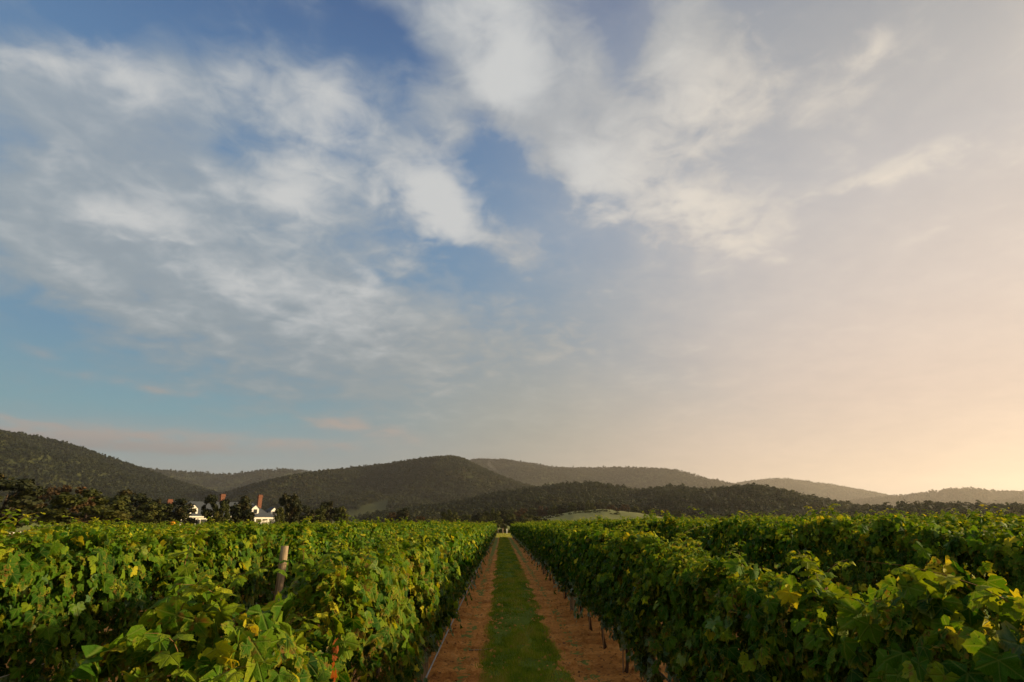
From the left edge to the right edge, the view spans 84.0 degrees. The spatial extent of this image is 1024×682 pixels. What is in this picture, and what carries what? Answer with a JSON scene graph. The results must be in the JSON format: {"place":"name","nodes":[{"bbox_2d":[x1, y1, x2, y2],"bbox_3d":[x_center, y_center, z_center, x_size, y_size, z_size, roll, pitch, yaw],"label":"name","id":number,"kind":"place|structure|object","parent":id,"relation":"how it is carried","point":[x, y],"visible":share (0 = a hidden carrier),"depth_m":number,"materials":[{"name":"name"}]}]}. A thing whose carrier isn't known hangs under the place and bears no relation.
{"place":"outdoors","nodes":[
{"label":"outdoors","id":0,"kind":"place"},
{"bbox_2d":[0,436,189,507],"bbox_3d":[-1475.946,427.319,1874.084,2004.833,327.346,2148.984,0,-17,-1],"label":"hill","id":1,"kind":"structure","parent":0,"point":[50,458],"depth_m":1368.50,"materials":[{"name":"plant"}]},
{"bbox_2d":[0,430,220,521],"bbox_3d":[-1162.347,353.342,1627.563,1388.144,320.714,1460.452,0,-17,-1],"label":"forest","id":2,"kind":"object","parent":1,"relation":"on","point":[112,466],"visible":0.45,"depth_m":1506.59,"materials":[{"name":"plant"}]},
{"bbox_2d":[5,576,409,681],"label":"soil","id":3,"kind":"structure","parent":0,"point":[116,678],"depth_m":8.99,"materials":[{"name":"soil"}]},
{"bbox_2d":[152,470,302,491],"bbox_3d":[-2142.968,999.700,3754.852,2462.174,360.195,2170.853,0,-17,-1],"label":"hill","id":4,"kind":"structure","parent":0,"point":[226,486],"depth_m":3798.33,"materials":[{"name":"plant"}]},
{"bbox_2d":[143,467,311,491],"bbox_3d":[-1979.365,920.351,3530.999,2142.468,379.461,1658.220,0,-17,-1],"label":"forest","id":5,"kind":"object","parent":4,"relation":"on","point":[234,476],"visible":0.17,"depth_m":3874.71,"materials":[{"name":"plant"}]},
{"bbox_2d":[8,522,673,681],"bbox_3d":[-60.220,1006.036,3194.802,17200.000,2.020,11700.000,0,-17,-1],"label":"ground","id":6,"kind":"structure","parent":0,"point":[26,527],"depth_m":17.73,"materials":[{"name":"soil"}]},
{"bbox_2d":[0,473,46,527],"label":"tree","id":7,"kind":"object","parent":6,"relation":"on","point":[24,499],"visible":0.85,"depth_m":99.81,"materials":[{"name":"green plant"}]},
{"bbox_2d":[0,518,101,641],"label":"grapevine","id":8,"kind":"object","parent":6,"relation":"on","point":[62,535],"visible":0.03,"depth_m":9.38,"materials":[{"name":"green plant"}]},
{"bbox_2d":[0,509,120,681],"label":"grapevine","id":9,"kind":"object","parent":6,"relation":"on","point":[30,563],"visible":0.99,"depth_m":4.81,"materials":[{"name":"green plant"}]},
{"bbox_2d":[32,485,95,525],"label":"tree","id":10,"kind":"object","parent":6,"relation":"on","point":[57,491],"visible":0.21,"depth_m":125.55,"materials":[{"name":"green plant"}]},
{"bbox_2d":[33,488,130,526],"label":"tree","id":11,"kind":"object","parent":6,"relation":"on","point":[116,508],"visible":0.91,"depth_m":85.85,"materials":[{"name":"green plant"}]},
{"bbox_2d":[0,515,193,681],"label":"grapevine","id":12,"kind":"object","parent":6,"relation":"on","point":[123,566],"visible":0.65,"depth_m":5.78,"materials":[{"name":"green plant"}]},
{"bbox_2d":[103,525,155,614],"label":"grapevine","id":13,"kind":"object","parent":6,"relation":"on","point":[141,538],"visible":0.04,"depth_m":11.04,"materials":[{"name":"green plant"}]},
{"bbox_2d":[111,489,163,524],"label":"tree","id":14,"kind":"object","parent":6,"relation":"on","point":[141,498],"visible":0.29,"depth_m":119.18,"materials":[{"name":"green plant"}]},
{"bbox_2d":[130,501,168,525],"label":"tree","id":15,"kind":"object","parent":6,"relation":"on","point":[155,515],"visible":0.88,"depth_m":113.33,"materials":[{"name":"green plant"}]},
{"bbox_2d":[134,521,195,598],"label":"grapevine","id":16,"kind":"object","parent":6,"relation":"on","point":[171,532],"visible":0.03,"depth_m":12.60,"materials":[{"name":"green plant"}]},
{"bbox_2d":[162,498,197,524],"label":"tree","id":17,"kind":"object","parent":6,"relation":"on","point":[179,513],"visible":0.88,"depth_m":123.71,"materials":[{"name":"green plant"}]},
{"bbox_2d":[112,517,260,631],"bbox_3d":[-4.263,3.546,7.616,1.239,2.290,2.057,-3,-18,8],"label":"grapevine","id":18,"kind":"object","parent":6,"relation":"on","point":[219,543],"visible":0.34,"depth_m":7.96,"materials":[{"name":"green plant"}]},
{"bbox_2d":[201,494,229,523],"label":"tree","id":19,"kind":"object","parent":6,"relation":"on","point":[211,499],"visible":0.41,"depth_m":127.57,"materials":[{"name":"green plant"}]},
{"bbox_2d":[164,494,276,524],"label":"house","id":20,"kind":"structure","parent":6,"relation":"on","point":[263,516],"depth_m":160.58,"materials":[{"name":"white paint"}]},
{"bbox_2d":[212,500,230,523],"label":"tree","id":21,"kind":"object","parent":6,"relation":"on","point":[217,516],"visible":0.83,"depth_m":115.84,"materials":[{"name":"green plant"}]},
{"bbox_2d":[229,495,254,524],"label":"tree","id":22,"kind":"object","parent":6,"relation":"on","point":[239,513],"visible":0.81,"depth_m":129.71,"materials":[{"name":"green plant"}]},
{"bbox_2d":[205,519,292,625],"bbox_3d":[-4.366,4.070,9.221,1.167,2.260,1.997,0,-17,-1],"label":"grapevine","id":23,"kind":"object","parent":6,"relation":"on","point":[260,544],"visible":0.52,"depth_m":9.17,"materials":[{"name":"green plant"}]},
{"bbox_2d":[272,506,284,524],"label":"tree","id":24,"kind":"object","parent":6,"relation":"on","point":[278,512],"visible":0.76,"depth_m":124.36,"materials":[{"name":"green plant"}]},
{"bbox_2d":[272,546,288,617],"bbox_3d":[-3.836,4.356,9.249,0.133,1.936,0.136,2,-17,0],"label":"trellis post","id":25,"kind":"object","parent":6,"relation":"on","point":[282,566],"visible":0.33,"depth_m":9.37,"materials":[{"name":"wood"}]},
{"bbox_2d":[248,515,318,614],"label":"grapevine","id":26,"kind":"object","parent":6,"relation":"on","point":[287,535],"visible":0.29,"depth_m":11.03,"materials":[{"name":"green plant"}]},
{"bbox_2d":[279,493,303,523],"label":"tree","id":27,"kind":"object","parent":6,"relation":"on","point":[293,505],"visible":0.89,"depth_m":143.06,"materials":[{"name":"green plant"}]},
{"bbox_2d":[298,505,315,523],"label":"tree","id":28,"kind":"object","parent":6,"relation":"on","point":[307,511],"visible":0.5,"depth_m":157.45,"materials":[{"name":"green plant"}]},
{"bbox_2d":[290,522,340,576],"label":"grapevine","id":29,"kind":"object","parent":6,"relation":"on","point":[321,545],"visible":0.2,"depth_m":12.52,"materials":[{"name":"green plant"}]},
{"bbox_2d":[310,505,326,523],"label":"tree","id":30,"kind":"object","parent":6,"relation":"on","point":[321,517],"visible":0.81,"depth_m":153.82,"materials":[{"name":"green plant"}]},
{"bbox_2d":[320,501,336,523],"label":"tree","id":31,"kind":"object","parent":6,"relation":"on","point":[328,506],"visible":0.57,"depth_m":168.60,"materials":[{"name":"green plant"}]},
{"bbox_2d":[314,521,362,570],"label":"grapevine","id":32,"kind":"object","parent":6,"relation":"on","point":[344,533],"visible":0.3,"depth_m":14.41,"materials":[{"name":"green plant"}]},
{"bbox_2d":[332,506,349,523],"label":"tree","id":33,"kind":"object","parent":6,"relation":"on","point":[342,509],"visible":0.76,"depth_m":164.69,"materials":[{"name":"green plant"}]},
{"bbox_2d":[336,517,371,555],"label":"grapevine","id":34,"kind":"object","parent":6,"relation":"on","point":[366,540],"visible":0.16,"depth_m":16.10,"materials":[{"name":"green plant"}]},
{"bbox_2d":[342,514,381,549],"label":"grapevine","id":35,"kind":"object","parent":6,"relation":"on","point":[373,527],"visible":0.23,"depth_m":17.67,"materials":[{"name":"green plant"}]},
{"bbox_2d":[370,519,390,544],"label":"grapevine","id":36,"kind":"object","parent":6,"relation":"on","point":[386,532],"visible":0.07,"depth_m":19.51,"materials":[{"name":"green plant"}]},
{"bbox_2d":[321,531,442,681],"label":"grapevine","id":37,"kind":"object","parent":6,"relation":"on","point":[419,564],"visible":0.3,"depth_m":5.61,"materials":[{"name":"green plant"}]},
{"bbox_2d":[380,520,398,537],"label":"grapevine","id":38,"kind":"object","parent":6,"relation":"on","point":[392,530],"visible":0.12,"depth_m":20.55,"materials":[{"name":"green plant"}]},
{"bbox_2d":[348,521,457,670],"bbox_3d":[-1.374,3.361,6.934,1.239,2.238,2.057,-3,-18,8],"label":"grapevine","id":39,"kind":"object","parent":6,"relation":"on","point":[432,552],"visible":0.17,"depth_m":6.97,"materials":[{"name":"green plant"}]},
{"bbox_2d":[395,507,412,522],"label":"tree","id":40,"kind":"object","parent":6,"relation":"on","point":[403,514],"visible":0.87,"depth_m":242.89,"materials":[{"name":"green plant"}]},
{"bbox_2d":[391,516,416,536],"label":"grapevine","id":41,"kind":"object","parent":6,"relation":"on","point":[408,528],"visible":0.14,"depth_m":24.16,"materials":[{"name":"green plant"}]},
{"bbox_2d":[421,644,428,680],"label":"trellis post","id":42,"kind":"object","parent":6,"relation":"on","point":[425,668],"visible":0.06,"depth_m":7.49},
{"bbox_2d":[395,519,471,633],"bbox_3d":[-1.407,4.371,10.191,1.438,2.264,2.086,5,-18,-16],"label":"grapevine","id":43,"kind":"object","parent":6,"relation":"on","point":[451,542],"visible":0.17,"depth_m":10.47,"materials":[{"name":"green plant"}]},
{"bbox_2d":[408,530,461,639],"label":"grapevine","id":44,"kind":"object","parent":6,"relation":"on","point":[453,580],"visible":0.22,"depth_m":8.51,"materials":[{"name":"green plant"}]},
{"bbox_2d":[427,520,472,629],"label":"grapevine","id":45,"kind":"object","parent":6,"relation":"on","point":[461,542],"visible":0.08,"depth_m":11.60,"materials":[{"name":"green plant"}]},
{"bbox_2d":[440,510,460,522],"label":"tree","id":46,"kind":"object","parent":6,"relation":"on","point":[448,517],"visible":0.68,"depth_m":226.74,"materials":[{"name":"green plant"}]},
{"bbox_2d":[426,561,481,677],"bbox_3d":[-1.693,16.082,44.661,0.042,0.573,96.900,0,-17,-1],"label":"drip hose","id":47,"kind":"object","parent":6,"relation":"on","point":[444,638],"visible":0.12,"depth_m":8.04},
{"bbox_2d":[441,522,477,600],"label":"grapevine","id":48,"kind":"object","parent":6,"relation":"on","point":[468,547],"visible":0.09,"depth_m":13.34,"materials":[{"name":"green plant"}]},
{"bbox_2d":[452,518,481,599],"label":"grapevine","id":49,"kind":"object","parent":6,"relation":"on","point":[473,536],"visible":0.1,"depth_m":16.61,"materials":[{"name":"green plant"}]},
{"bbox_2d":[463,524,478,591],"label":"grapevine","id":50,"kind":"object","parent":6,"relation":"on","point":[471,541],"visible":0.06,"depth_m":15.45,"materials":[{"name":"green plant"}]},
{"bbox_2d":[458,521,485,574],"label":"grapevine","id":51,"kind":"object","parent":6,"relation":"on","point":[476,544],"visible":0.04,"depth_m":20.15,"materials":[{"name":"green plant"}]},
{"bbox_2d":[467,525,485,579],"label":"grapevine","id":52,"kind":"object","parent":6,"relation":"on","point":[479,545],"visible":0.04,"depth_m":18.74,"materials":[{"name":"green plant"}]},
{"bbox_2d":[472,512,489,522],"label":"tree","id":53,"kind":"object","parent":6,"relation":"on","point":[477,516],"visible":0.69,"depth_m":255.78,"materials":[{"name":"green plant"}]},
{"bbox_2d":[470,520,496,580],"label":"grapevine","id":54,"kind":"object","parent":6,"relation":"on","point":[482,540],"visible":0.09,"depth_m":21.54,"materials":[{"name":"green plant"}]},
{"bbox_2d":[482,508,501,521],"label":"tree","id":55,"kind":"object","parent":6,"relation":"on","point":[487,516],"visible":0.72,"depth_m":242.86,"materials":[{"name":"green plant"}]},
{"bbox_2d":[493,509,511,523],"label":"tree","id":56,"kind":"object","parent":6,"relation":"on","point":[503,512],"visible":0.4,"depth_m":276.80,"materials":[{"name":"green plant"}]},
{"bbox_2d":[496,518,510,532],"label":"shrub","id":57,"kind":"object","parent":6,"relation":"on","point":[504,526],"visible":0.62,"depth_m":148.47,"materials":[{"name":"green plant"}]},
{"bbox_2d":[12,507,1023,540],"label":"vineyard","id":58,"kind":"object","parent":6,"relation":"on","point":[974,519],"visible":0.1,"depth_m":19.39,"materials":[{"name":"green plant"}]},
{"bbox_2d":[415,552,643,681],"bbox_3d":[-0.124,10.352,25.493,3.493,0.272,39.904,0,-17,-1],"label":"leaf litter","id":59,"kind":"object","parent":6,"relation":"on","point":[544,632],"visible":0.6,"depth_m":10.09,"materials":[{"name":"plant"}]},
{"bbox_2d":[532,523,548,572],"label":"grapevine","id":60,"kind":"object","parent":6,"relation":"on","point":[535,544],"visible":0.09,"depth_m":23.52,"materials":[{"name":"green plant"}]},
{"bbox_2d":[531,521,550,564],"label":"grapevine","id":61,"kind":"object","parent":6,"relation":"on","point":[533,537],"visible":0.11,"depth_m":25.42,"materials":[{"name":"green plant"}]},
{"bbox_2d":[535,519,561,580],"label":"grapevine","id":62,"kind":"object","parent":6,"relation":"on","point":[540,533],"visible":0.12,"depth_m":21.48,"materials":[{"name":"green plant"}]},
{"bbox_2d":[537,521,566,583],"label":"grapevine","id":63,"kind":"object","parent":6,"relation":"on","point":[542,558],"visible":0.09,"depth_m":20.05,"materials":[{"name":"green plant"}]},
{"bbox_2d":[540,519,567,588],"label":"grapevine","id":64,"kind":"object","parent":6,"relation":"on","point":[547,532],"visible":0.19,"depth_m":18.64,"materials":[{"name":"green plant"}]},
{"bbox_2d":[535,523,576,594],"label":"grapevine","id":65,"kind":"object","parent":6,"relation":"on","point":[559,540],"visible":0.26,"depth_m":15.15,"materials":[{"name":"green plant"}]},
{"bbox_2d":[543,519,577,598],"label":"grapevine","id":66,"kind":"object","parent":6,"relation":"on","point":[552,539],"visible":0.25,"depth_m":16.99,"materials":[{"name":"green plant"}]},
{"bbox_2d":[553,528,585,610],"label":"grapevine","id":67,"kind":"object","parent":6,"relation":"on","point":[562,578],"visible":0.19,"depth_m":13.91,"materials":[{"name":"green plant"}]},
{"bbox_2d":[560,523,602,630],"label":"grapevine","id":68,"kind":"object","parent":6,"relation":"on","point":[576,538],"visible":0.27,"depth_m":12.15,"materials":[{"name":"green plant"}]},
{"bbox_2d":[568,516,626,648],"bbox_3d":[1.680,4.428,10.502,1.171,2.344,2.005,0,-17,-1],"label":"grapevine","id":69,"kind":"object","parent":6,"relation":"on","point":[588,538],"visible":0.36,"depth_m":10.68,"materials":[{"name":"green plant"}]},
{"bbox_2d":[579,524,657,672],"bbox_3d":[1.719,3.991,8.842,1.244,2.189,1.996,0,-17,-1],"label":"grapevine","id":70,"kind":"object","parent":6,"relation":"on","point":[603,551],"visible":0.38,"depth_m":8.99,"materials":[{"name":"green plant"}]},
{"bbox_2d":[631,516,650,530],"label":"grapevine","id":71,"kind":"object","parent":6,"relation":"on","point":[638,527],"visible":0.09,"depth_m":19.59,"materials":[{"name":"green plant"}]},
{"bbox_2d":[641,510,665,535],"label":"grapevine","id":72,"kind":"object","parent":6,"relation":"on","point":[654,521],"visible":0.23,"depth_m":17.98,"materials":[{"name":"green plant"}]},
{"bbox_2d":[596,519,712,681],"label":"grapevine","id":73,"kind":"object","parent":6,"relation":"on","point":[631,546],"visible":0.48,"depth_m":7.28,"materials":[{"name":"green plant"}]},
{"bbox_2d":[652,509,696,551],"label":"grapevine","id":74,"kind":"object","parent":6,"relation":"on","point":[667,525],"visible":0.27,"depth_m":16.04,"materials":[{"name":"green plant"}]},
{"bbox_2d":[620,531,753,681],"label":"grapevine","id":75,"kind":"object","parent":6,"relation":"on","point":[665,568],"visible":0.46,"depth_m":5.71,"materials":[{"name":"green plant"}]},
{"bbox_2d":[664,516,711,553],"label":"grapevine","id":76,"kind":"object","parent":6,"relation":"on","point":[673,532],"visible":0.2,"depth_m":15.04,"materials":[{"name":"green plant"}]},
{"bbox_2d":[682,510,746,557],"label":"grapevine","id":77,"kind":"object","parent":6,"relation":"on","point":[708,540],"visible":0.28,"depth_m":12.84,"materials":[{"name":"green plant"}]},
{"bbox_2d":[688,506,777,571],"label":"grapevine","id":78,"kind":"object","parent":6,"relation":"on","point":[733,531],"visible":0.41,"depth_m":11.60,"materials":[{"name":"green plant"}]},
{"bbox_2d":[738,511,834,585],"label":"grapevine","id":79,"kind":"object","parent":6,"relation":"on","point":[778,538],"visible":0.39,"depth_m":9.82,"materials":[{"name":"green plant"}]},
{"bbox_2d":[784,503,904,594],"bbox_3d":[4.939,3.555,8.088,1.560,2.421,2.007,0,-17,-1],"label":"grapevine","id":80,"kind":"object","parent":6,"relation":"on","point":[831,535],"visible":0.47,"depth_m":8.17,"materials":[{"name":"green plant"}]},
{"bbox_2d":[839,509,1007,600],"bbox_3d":[4.758,3.105,6.460,1.167,2.307,1.997,0,-17,-1],"label":"grapevine","id":81,"kind":"object","parent":6,"relation":"on","point":[890,537],"visible":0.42,"depth_m":6.84,"materials":[{"name":"green plant"}]},
{"bbox_2d":[882,515,969,567],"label":"grapevine","id":82,"kind":"object","parent":6,"relation":"on","point":[941,518],"depth_m":10.20,"materials":[{"name":"green plant"}]},
{"bbox_2d":[939,504,1023,620],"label":"grapevine","id":83,"kind":"object","parent":6,"relation":"on","point":[1003,552],"visible":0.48,"depth_m":5.52,"materials":[{"name":"green plant"}]},
{"bbox_2d":[956,524,1023,565],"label":"grapevine","id":84,"kind":"object","parent":6,"relation":"on","point":[996,532],"visible":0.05,"depth_m":9.31,"materials":[{"name":"green plant"}]},
{"bbox_2d":[249,460,517,521],"bbox_3d":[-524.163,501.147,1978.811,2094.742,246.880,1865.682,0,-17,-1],"label":"hill","id":85,"kind":"structure","parent":0,"point":[374,506],"depth_m":1693.44,"materials":[{"name":"plant"}]},
{"bbox_2d":[216,455,536,521],"bbox_3d":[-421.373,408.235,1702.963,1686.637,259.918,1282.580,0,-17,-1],"label":"forest","id":86,"kind":"object","parent":85,"relation":"on","point":[368,491],"visible":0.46,"depth_m":1719.74,"materials":[{"name":"plant"}]},
{"bbox_2d":[0,0,1023,495],"label":"sky","id":87,"kind":"structure","parent":0,"point":[733,241],"materials":[{"name":"blue"}]},
{"bbox_2d":[475,537,574,681],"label":"grass","id":88,"kind":"structure","parent":0,"point":[528,674],"depth_m":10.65,"materials":[{"name":"plant"}]},
{"bbox_2d":[535,509,662,520],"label":"meadow","id":89,"kind":"structure","parent":0,"point":[586,515],"depth_m":372.19,"materials":[{"name":"plant"}]},
{"bbox_2d":[536,506,547,516],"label":"tree","id":90,"kind":"object","parent":89,"relation":"on","point":[540,511],"visible":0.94,"depth_m":488.80,"materials":[{"name":"green plant"}]},
{"bbox_2d":[547,503,558,514],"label":"tree","id":91,"kind":"object","parent":89,"relation":"on","point":[553,511],"visible":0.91,"depth_m":479.75,"materials":[{"name":"green plant"}]},
{"bbox_2d":[566,502,577,512],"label":"tree","id":92,"kind":"object","parent":89,"relation":"on","point":[571,508],"visible":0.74,"depth_m":484.20,"materials":[{"name":"green plant"}]},
{"bbox_2d":[473,460,728,488],"bbox_3d":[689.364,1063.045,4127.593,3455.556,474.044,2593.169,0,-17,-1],"label":"hill","id":93,"kind":"structure","parent":0,"point":[568,480],"depth_m":4112.86,"materials":[{"name":"plant"}]},
{"bbox_2d":[470,458,740,488],"bbox_3d":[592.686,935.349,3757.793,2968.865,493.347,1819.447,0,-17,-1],"label":"forest","id":94,"kind":"object","parent":93,"relation":"on","point":[589,471],"visible":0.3,"depth_m":4200.10,"materials":[{"name":"plant"}]},
{"bbox_2d":[494,491,788,522],"bbox_3d":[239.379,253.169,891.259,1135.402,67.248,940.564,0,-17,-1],"label":"hill","id":95,"kind":"structure","parent":0,"point":[699,516],"depth_m":660.36,"materials":[{"name":"plant"}]},
{"bbox_2d":[361,480,864,522],"bbox_3d":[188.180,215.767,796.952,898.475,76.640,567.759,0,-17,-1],"label":"forest","id":96,"kind":"object","parent":95,"relation":"on","point":[719,501],"visible":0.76,"depth_m":744.55,"materials":[{"name":"plant"}]},
{"bbox_2d":[741,480,883,500],"bbox_3d":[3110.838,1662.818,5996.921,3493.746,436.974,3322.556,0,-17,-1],"label":"hill","id":97,"kind":"structure","parent":0,"point":[793,485],"depth_m":5928.81,"materials":[{"name":"plant"}]},
{"bbox_2d":[734,477,890,500],"bbox_3d":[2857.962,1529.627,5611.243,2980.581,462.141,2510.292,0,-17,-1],"label":"forest","id":98,"kind":"object","parent":97,"relation":"on","point":[848,488],"visible":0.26,"depth_m":5877.65,"materials":[{"name":"plant"}]},
{"bbox_2d":[866,489,1023,505],"bbox_3d":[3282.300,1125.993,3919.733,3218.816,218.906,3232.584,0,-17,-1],"label":"hill","id":99,"kind":"structure","parent":0,"point":[969,498],"depth_m":3867.04,"materials":[{"name":"plant"}]},
{"bbox_2d":[845,486,1023,507],"bbox_3d":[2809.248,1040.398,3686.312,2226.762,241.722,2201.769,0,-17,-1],"label":"forest","id":100,"kind":"object","parent":99,"relation":"on","point":[1005,495],"visible":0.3,"depth_m":3960.98,"materials":[{"name":"plant"}]},
{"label":"hill","id":101,"kind":"structure","parent":0,"visible":0},
{"bbox_2d":[817,499,1023,517],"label":"forest","id":102,"kind":"object","parent":101,"relation":"on","point":[938,506],"visible":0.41,"depth_m":471.33,"materials":[{"name":"plant"}]},
{"label":"soil","id":103,"kind":"structure","parent":0,"visible":0},
{"bbox_2d":[68,523,347,681],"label":"grapevine","id":104,"kind":"object","parent":103,"relation":"on","point":[263,647],"visible":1,"depth_m":2.16,"materials":[{"name":"green plant"}]},
{"bbox_2d":[241,528,424,681],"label":"grapevine","id":105,"kind":"object","parent":103,"relation":"on","point":[360,579],"visible":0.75,"depth_m":3.79,"materials":[{"name":"green plant"}]},
{"bbox_2d":[666,534,862,681],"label":"grapevine","id":106,"kind":"object","parent":103,"relation":"on","point":[740,592],"visible":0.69,"depth_m":3.88,"materials":[{"name":"green plant"}]},
{"bbox_2d":[752,541,1023,681],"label":"grapevine","id":107,"kind":"object","parent":103,"relation":"on","point":[915,628],"visible":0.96,"depth_m":2.39,"materials":[{"name":"green plant"}]},
{"bbox_2d":[960,620,1023,681],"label":"grapevine","id":108,"kind":"object","parent":103,"relation":"on","point":[1003,668],"visible":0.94,"depth_m":1.73,"materials":[{"name":"green plant"}]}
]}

